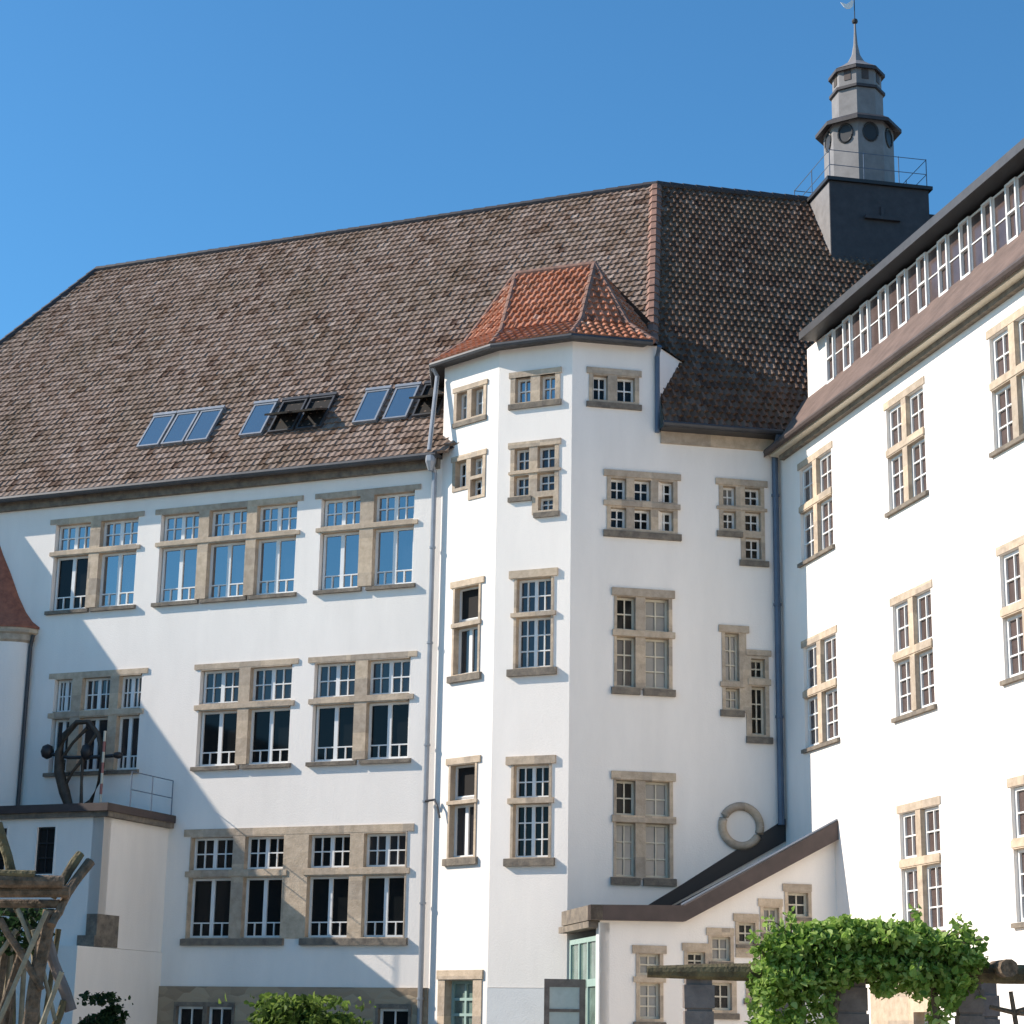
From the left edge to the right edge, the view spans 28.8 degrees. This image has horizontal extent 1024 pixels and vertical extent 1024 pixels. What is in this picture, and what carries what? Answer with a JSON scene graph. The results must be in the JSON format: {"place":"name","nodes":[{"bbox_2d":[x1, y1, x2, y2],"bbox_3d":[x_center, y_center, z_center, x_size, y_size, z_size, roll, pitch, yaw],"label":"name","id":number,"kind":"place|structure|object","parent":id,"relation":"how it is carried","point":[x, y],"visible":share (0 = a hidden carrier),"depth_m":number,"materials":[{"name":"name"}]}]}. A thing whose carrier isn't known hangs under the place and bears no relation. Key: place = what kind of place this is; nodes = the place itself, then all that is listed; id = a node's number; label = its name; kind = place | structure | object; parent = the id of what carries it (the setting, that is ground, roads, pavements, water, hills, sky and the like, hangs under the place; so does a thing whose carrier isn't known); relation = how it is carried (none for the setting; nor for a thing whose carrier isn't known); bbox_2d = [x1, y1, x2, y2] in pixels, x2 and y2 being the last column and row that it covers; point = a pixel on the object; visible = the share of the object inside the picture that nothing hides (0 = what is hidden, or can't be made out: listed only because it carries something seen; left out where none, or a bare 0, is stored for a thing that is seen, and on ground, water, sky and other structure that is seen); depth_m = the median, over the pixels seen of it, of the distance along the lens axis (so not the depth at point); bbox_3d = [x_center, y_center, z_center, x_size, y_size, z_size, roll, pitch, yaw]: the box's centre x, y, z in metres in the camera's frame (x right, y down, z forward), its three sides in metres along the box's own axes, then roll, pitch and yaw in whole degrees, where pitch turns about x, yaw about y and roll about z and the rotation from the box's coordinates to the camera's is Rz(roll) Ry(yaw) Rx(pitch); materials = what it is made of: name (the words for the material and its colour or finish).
{"place":"outdoors","nodes":[
{"label":"outdoors","id":0,"kind":"place"},
{"bbox_2d":[0,0,1023,338],"label":"sky","id":1,"kind":"structure","parent":0,"point":[131,130],"materials":[{"name":"blue"}]},
{"bbox_2d":[763,138,1023,1023],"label":"wing","id":2,"kind":"structure","parent":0,"point":[896,447],"depth_m":39.08,"materials":[{"name":"white paint"}]},
{"bbox_2d":[797,440,834,567],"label":"window","id":3,"kind":"structure","parent":2,"relation":"in","point":[817,508],"depth_m":44.28,"materials":[{"name":"stone"}]},
{"bbox_2d":[801,625,839,753],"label":"window","id":4,"kind":"structure","parent":2,"relation":"in","point":[821,692],"depth_m":43.22,"materials":[{"name":"stone"}]},
{"bbox_2d":[825,323,842,384],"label":"dormer window","id":5,"kind":"structure","parent":2,"relation":"in","point":[833,339],"depth_m":45.77,"materials":[{"name":"white paint"}]},
{"bbox_2d":[842,309,860,370],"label":"dormer window","id":6,"kind":"structure","parent":2,"relation":"in","point":[851,324],"depth_m":44.85,"materials":[{"name":"white paint"}]},
{"bbox_2d":[859,294,878,356],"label":"dormer window","id":7,"kind":"structure","parent":2,"relation":"in","point":[869,328],"depth_m":43.94,"materials":[{"name":"white paint"}]},
{"bbox_2d":[877,278,897,342],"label":"dormer window","id":8,"kind":"structure","parent":2,"relation":"in","point":[887,295],"depth_m":43.04,"materials":[{"name":"white paint"}]},
{"bbox_2d":[870,984,931,1023],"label":"window","id":9,"kind":"structure","parent":2,"relation":"in","point":[900,1009],"depth_m":38.22,"materials":[{"name":"stone"}]},
{"bbox_2d":[883,376,928,517],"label":"window","id":10,"kind":"structure","parent":2,"relation":"in","point":[906,452],"depth_m":39.91,"materials":[{"name":"stone"}]},
{"bbox_2d":[896,262,917,328],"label":"dormer window","id":11,"kind":"structure","parent":2,"relation":"in","point":[906,280],"depth_m":42.13,"materials":[{"name":"white paint"}]},
{"bbox_2d":[889,579,936,722],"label":"window","id":12,"kind":"structure","parent":2,"relation":"in","point":[914,656],"depth_m":38.86,"materials":[{"name":"stone"}]},
{"bbox_2d":[896,795,945,931],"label":"window","id":13,"kind":"structure","parent":2,"relation":"in","point":[921,864],"depth_m":37.80,"materials":[{"name":"stone"}]},
{"bbox_2d":[916,244,938,312],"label":"dormer window","id":14,"kind":"structure","parent":2,"relation":"in","point":[926,263],"depth_m":41.21,"materials":[{"name":"white paint"}]},
{"bbox_2d":[937,227,959,296],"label":"dormer window","id":15,"kind":"structure","parent":2,"relation":"in","point":[948,260],"depth_m":40.30,"materials":[{"name":"white paint"}]},
{"bbox_2d":[958,207,982,280],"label":"window","id":16,"kind":"structure","parent":2,"relation":"in","point":[970,228],"depth_m":39.39,"materials":[{"name":"white paint"}]},
{"bbox_2d":[981,188,1006,262],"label":"window","id":17,"kind":"structure","parent":2,"relation":"in","point":[993,215],"depth_m":38.48,"materials":[{"name":"white paint"}]},
{"bbox_2d":[985,305,1023,457],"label":"window","id":18,"kind":"structure","parent":2,"relation":"in","point":[1008,384],"depth_m":35.94,"materials":[{"name":"stone"}]},
{"bbox_2d":[996,535,1023,685],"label":"window","id":19,"kind":"structure","parent":2,"relation":"in","point":[1013,612],"depth_m":35.16,"materials":[{"name":"stone"}]},
{"bbox_2d":[1004,172,1023,243],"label":"window","id":20,"kind":"structure","parent":2,"relation":"in","point":[1014,189],"depth_m":37.68,"materials":[{"name":"white paint"}]},
{"bbox_2d":[1006,775,1023,927],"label":"window","id":21,"kind":"structure","parent":2,"relation":"in","point":[1017,843],"depth_m":34.33,"materials":[{"name":"stone"}]},
{"label":"ground","id":22,"kind":"structure","parent":0,"visible":0},
{"bbox_2d":[0,547,39,805],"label":"side wing","id":23,"kind":"structure","parent":22,"relation":"on","point":[17,638],"depth_m":50.73,"materials":[{"name":"white paint"}]},
{"bbox_2d":[0,908,55,1023],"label":"climbing plant","id":24,"kind":"object","parent":22,"relation":"on","point":[12,922],"visible":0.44,"depth_m":10.44,"materials":[{"name":"green plant"}]},
{"bbox_2d":[0,822,94,1023],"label":"log arbour","id":25,"kind":"object","parent":22,"relation":"on","point":[14,883],"visible":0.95,"depth_m":10.25,"materials":[{"name":"brown wood"}]},
{"bbox_2d":[0,802,175,1023],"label":"flat roof annex","id":26,"kind":"object","parent":22,"relation":"on","point":[109,924],"visible":0.77,"depth_m":46.19,"materials":[{"name":"white paint"}]},
{"bbox_2d":[0,826,8,869],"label":"window","id":27,"kind":"structure","parent":26,"relation":"in","point":[6,828],"depth_m":46.77,"materials":[{"name":"white paint"}]},
{"bbox_2d":[33,825,56,874],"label":"window","id":28,"kind":"structure","parent":26,"relation":"in","point":[45,838],"depth_m":46.33,"materials":[{"name":"black glass"}]},
{"bbox_2d":[41,720,123,803],"bbox_3d":[-10.644,6.283,49.196,2.397,2.326,0.337,-5,-16,22],"label":"metal sculpture","id":29,"kind":"object","parent":26,"relation":"on","point":[61,755],"visible":0.93,"depth_m":49.20,"materials":[{"name":"brown metal"}]},
{"bbox_2d":[99,731,105,802],"bbox_3d":[-10.051,6.404,48.842,0.065,2.080,0.065,-5,-16,22],"label":"striped pole","id":30,"kind":"object","parent":26,"relation":"on","point":[102,767],"visible":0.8,"depth_m":48.85,"materials":[{"name":"white metal"}]},
{"bbox_2d":[129,771,173,814],"bbox_3d":[-8.601,6.728,47.567,0.028,0.850,1.826,-5,-16,22],"label":"terrace railing","id":31,"kind":"object","parent":26,"relation":"on","point":[131,789],"visible":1,"depth_m":47.55,"materials":[{"name":"grey metal"}]},
{"bbox_2d":[77,990,132,1023],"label":"shrub","id":32,"kind":"object","parent":22,"relation":"on","point":[109,1014],"visible":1,"depth_m":37.27,"materials":[{"name":"green plant"}]},
{"bbox_2d":[218,991,375,1023],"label":"shrub","id":33,"kind":"object","parent":22,"relation":"on","point":[280,1009],"visible":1,"depth_m":36.99,"materials":[{"name":"green plant"}]},
{"bbox_2d":[0,180,933,1023],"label":"school building","id":34,"kind":"structure","parent":22,"relation":"on","point":[400,602],"depth_m":47.61,"materials":[{"name":"paint"}]},
{"bbox_2d":[44,511,144,614],"bbox_3d":[-10.676,1.351,51.173,2.860,2.540,0.410,-5,-16,22],"label":"window","id":35,"kind":"structure","parent":34,"relation":"in","point":[96,555],"depth_m":51.16,"materials":[{"name":"stone"}]},
{"bbox_2d":[42,668,147,776],"bbox_3d":[-10.402,5.308,49.981,2.940,2.630,0.410,-5,-16,22],"label":"window","id":36,"kind":"structure","parent":34,"relation":"in","point":[110,699],"depth_m":49.93,"materials":[{"name":"stone"}]},
{"bbox_2d":[173,1002,205,1023],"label":"window","id":37,"kind":"structure","parent":34,"relation":"in","point":[184,1012],"depth_m":46.92,"materials":[{"name":"stone"}]},
{"bbox_2d":[204,1002,234,1023],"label":"window","id":38,"kind":"structure","parent":34,"relation":"in","point":[215,1013],"depth_m":46.60,"materials":[{"name":"stone"}]},
{"bbox_2d":[151,495,303,606],"bbox_3d":[-7.076,1.026,49.710,4.260,2.540,0.410,-5,-16,22],"label":"window","id":39,"kind":"structure","parent":34,"relation":"in","point":[241,550],"depth_m":49.67,"materials":[{"name":"glass"}]},
{"bbox_2d":[190,658,298,770],"bbox_3d":[-6.460,4.951,48.378,2.900,2.630,0.410,-5,-16,22],"label":"window","id":40,"kind":"structure","parent":34,"relation":"in","point":[246,705],"depth_m":48.37,"materials":[{"name":"stone"}]},
{"bbox_2d":[180,823,413,945],"bbox_3d":[-5.057,8.776,46.729,6.130,2.740,0.420,-5,-16,22],"label":"window","id":41,"kind":"structure","parent":34,"relation":"in","point":[338,884],"depth_m":46.66,"materials":[{"name":"stone"}]},
{"bbox_2d":[305,651,416,766],"bbox_3d":[-3.538,4.687,47.191,2.890,2.630,0.410,-5,-16,22],"label":"window","id":42,"kind":"structure","parent":34,"relation":"in","point":[362,700],"depth_m":47.18,"materials":[{"name":"stone"}]},
{"bbox_2d":[313,484,420,594],"bbox_3d":[-3.480,0.700,48.248,2.870,2.540,0.410,-5,-16,22],"label":"window","id":43,"kind":"structure","parent":34,"relation":"in","point":[368,534],"depth_m":48.23,"materials":[{"name":"stone"}]},
{"bbox_2d":[375,1004,411,1023],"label":"window","id":44,"kind":"structure","parent":34,"relation":"in","point":[384,1013],"depth_m":44.92,"materials":[{"name":"stone"}]},
{"bbox_2d":[436,970,483,1023],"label":"window","id":45,"kind":"structure","parent":34,"relation":"in","point":[459,1001],"depth_m":44.19,"materials":[{"name":"stone"}]},
{"bbox_2d":[442,755,480,865],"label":"window","id":46,"kind":"structure","parent":34,"relation":"in","point":[462,801],"depth_m":45.22,"materials":[{"name":"stone"}]},
{"bbox_2d":[446,576,484,683],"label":"window","id":47,"kind":"structure","parent":34,"relation":"in","point":[466,616],"depth_m":46.28,"materials":[{"name":"stone"}]},
{"bbox_2d":[451,448,486,500],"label":"window","id":48,"kind":"structure","parent":34,"relation":"in","point":[469,469],"depth_m":47.11,"materials":[{"name":"stone"}]},
{"bbox_2d":[452,379,487,428],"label":"window","id":49,"kind":"structure","parent":34,"relation":"in","point":[470,400],"depth_m":47.60,"materials":[{"name":"stone"}]},
{"bbox_2d":[503,755,555,866],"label":"window","id":50,"kind":"structure","parent":34,"relation":"in","point":[531,799],"depth_m":44.14,"materials":[{"name":"stone"}]},
{"bbox_2d":[506,567,557,676],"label":"window","id":51,"kind":"structure","parent":34,"relation":"in","point":[534,612],"depth_m":45.23,"materials":[{"name":"stone"}]},
{"bbox_2d":[507,438,560,517],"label":"window","id":52,"kind":"structure","parent":34,"relation":"in","point":[534,465],"depth_m":46.05,"materials":[{"name":"stone"}]},
{"bbox_2d":[508,367,561,410],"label":"window","id":53,"kind":"structure","parent":34,"relation":"in","point":[539,387],"depth_m":46.58,"materials":[{"name":"stone"}]},
{"bbox_2d":[586,366,641,410],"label":"window","id":54,"kind":"structure","parent":34,"relation":"in","point":[611,388],"depth_m":46.43,"materials":[{"name":"stone"}]},
{"bbox_2d":[603,469,681,540],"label":"window","id":55,"kind":"structure","parent":34,"relation":"in","point":[633,506],"depth_m":45.84,"materials":[{"name":"stone"}]},
{"bbox_2d":[611,587,675,696],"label":"window","id":56,"kind":"structure","parent":34,"relation":"in","point":[643,635],"depth_m":45.07,"materials":[{"name":"stone"}]},
{"bbox_2d":[610,770,676,886],"bbox_3d":[2.869,7.007,44.029,1.480,2.480,0.410,4,-15,-11],"label":"window","id":57,"kind":"structure","parent":34,"relation":"in","point":[643,820],"depth_m":44.01,"materials":[{"name":"stone"}]},
{"bbox_2d":[715,477,768,566],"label":"window","id":58,"kind":"structure","parent":34,"relation":"in","point":[741,508],"depth_m":46.29,"materials":[{"name":"stone"}]},
{"bbox_2d":[718,624,772,743],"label":"window","id":59,"kind":"structure","parent":34,"relation":"in","point":[745,683],"depth_m":45.29,"materials":[{"name":"stone"}]},
{"bbox_2d":[794,0,932,262],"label":"roof lantern","id":60,"kind":"object","parent":34,"relation":"on","point":[861,202],"visible":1,"depth_m":54.12,"materials":[{"name":"metal"}]},
{"bbox_2d":[544,818,838,1023],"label":"stair porch","id":61,"kind":"object","parent":22,"relation":"on","point":[608,981],"visible":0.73,"depth_m":40.88,"materials":[{"name":"paint"}]},
{"bbox_2d":[544,979,584,1023],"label":"door","id":62,"kind":"structure","parent":61,"relation":"in","point":[564,999],"depth_m":41.07,"materials":[{"name":"grey metal"}]},
{"bbox_2d":[632,945,666,1023],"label":"window","id":63,"kind":"structure","parent":61,"relation":"in","point":[649,991],"depth_m":40.35,"materials":[{"name":"stone"}]},
{"bbox_2d":[682,943,708,982],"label":"window","id":64,"kind":"structure","parent":61,"relation":"in","point":[698,953],"depth_m":40.69,"materials":[{"name":"stone"}]},
{"bbox_2d":[706,927,733,963],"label":"window","id":65,"kind":"structure","parent":61,"relation":"in","point":[720,940],"depth_m":40.86,"materials":[{"name":"stone"}]},
{"bbox_2d":[712,980,739,1019],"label":"window","id":66,"kind":"structure","parent":61,"relation":"in","point":[725,991],"depth_m":40.62,"materials":[{"name":"stone"}]},
{"bbox_2d":[733,913,758,957],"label":"window","id":67,"kind":"structure","parent":61,"relation":"in","point":[743,922],"depth_m":41.01,"materials":[{"name":"stone"}]},
{"bbox_2d":[743,982,761,1003],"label":"window","id":68,"kind":"structure","parent":61,"relation":"in","point":[747,992],"depth_m":40.63,"materials":[{"name":"stone"}]},
{"bbox_2d":[758,898,782,943],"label":"window","id":69,"kind":"structure","parent":61,"relation":"in","point":[768,907],"depth_m":41.22,"materials":[{"name":"stone"}]},
{"bbox_2d":[782,883,811,928],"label":"window","id":70,"kind":"structure","parent":61,"relation":"in","point":[797,895],"depth_m":41.42,"materials":[{"name":"stone"}]},
{"bbox_2d":[647,959,1023,1023],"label":"stone pergola","id":71,"kind":"object","parent":22,"relation":"on","point":[698,996],"visible":0.55,"depth_m":19.43,"materials":[{"name":"grey stone"}]},
{"bbox_2d":[743,903,989,1023],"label":"grape vine","id":72,"kind":"object","parent":71,"relation":"on","point":[903,952],"visible":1,"depth_m":19.27,"materials":[{"name":"green plant"}]}
]}

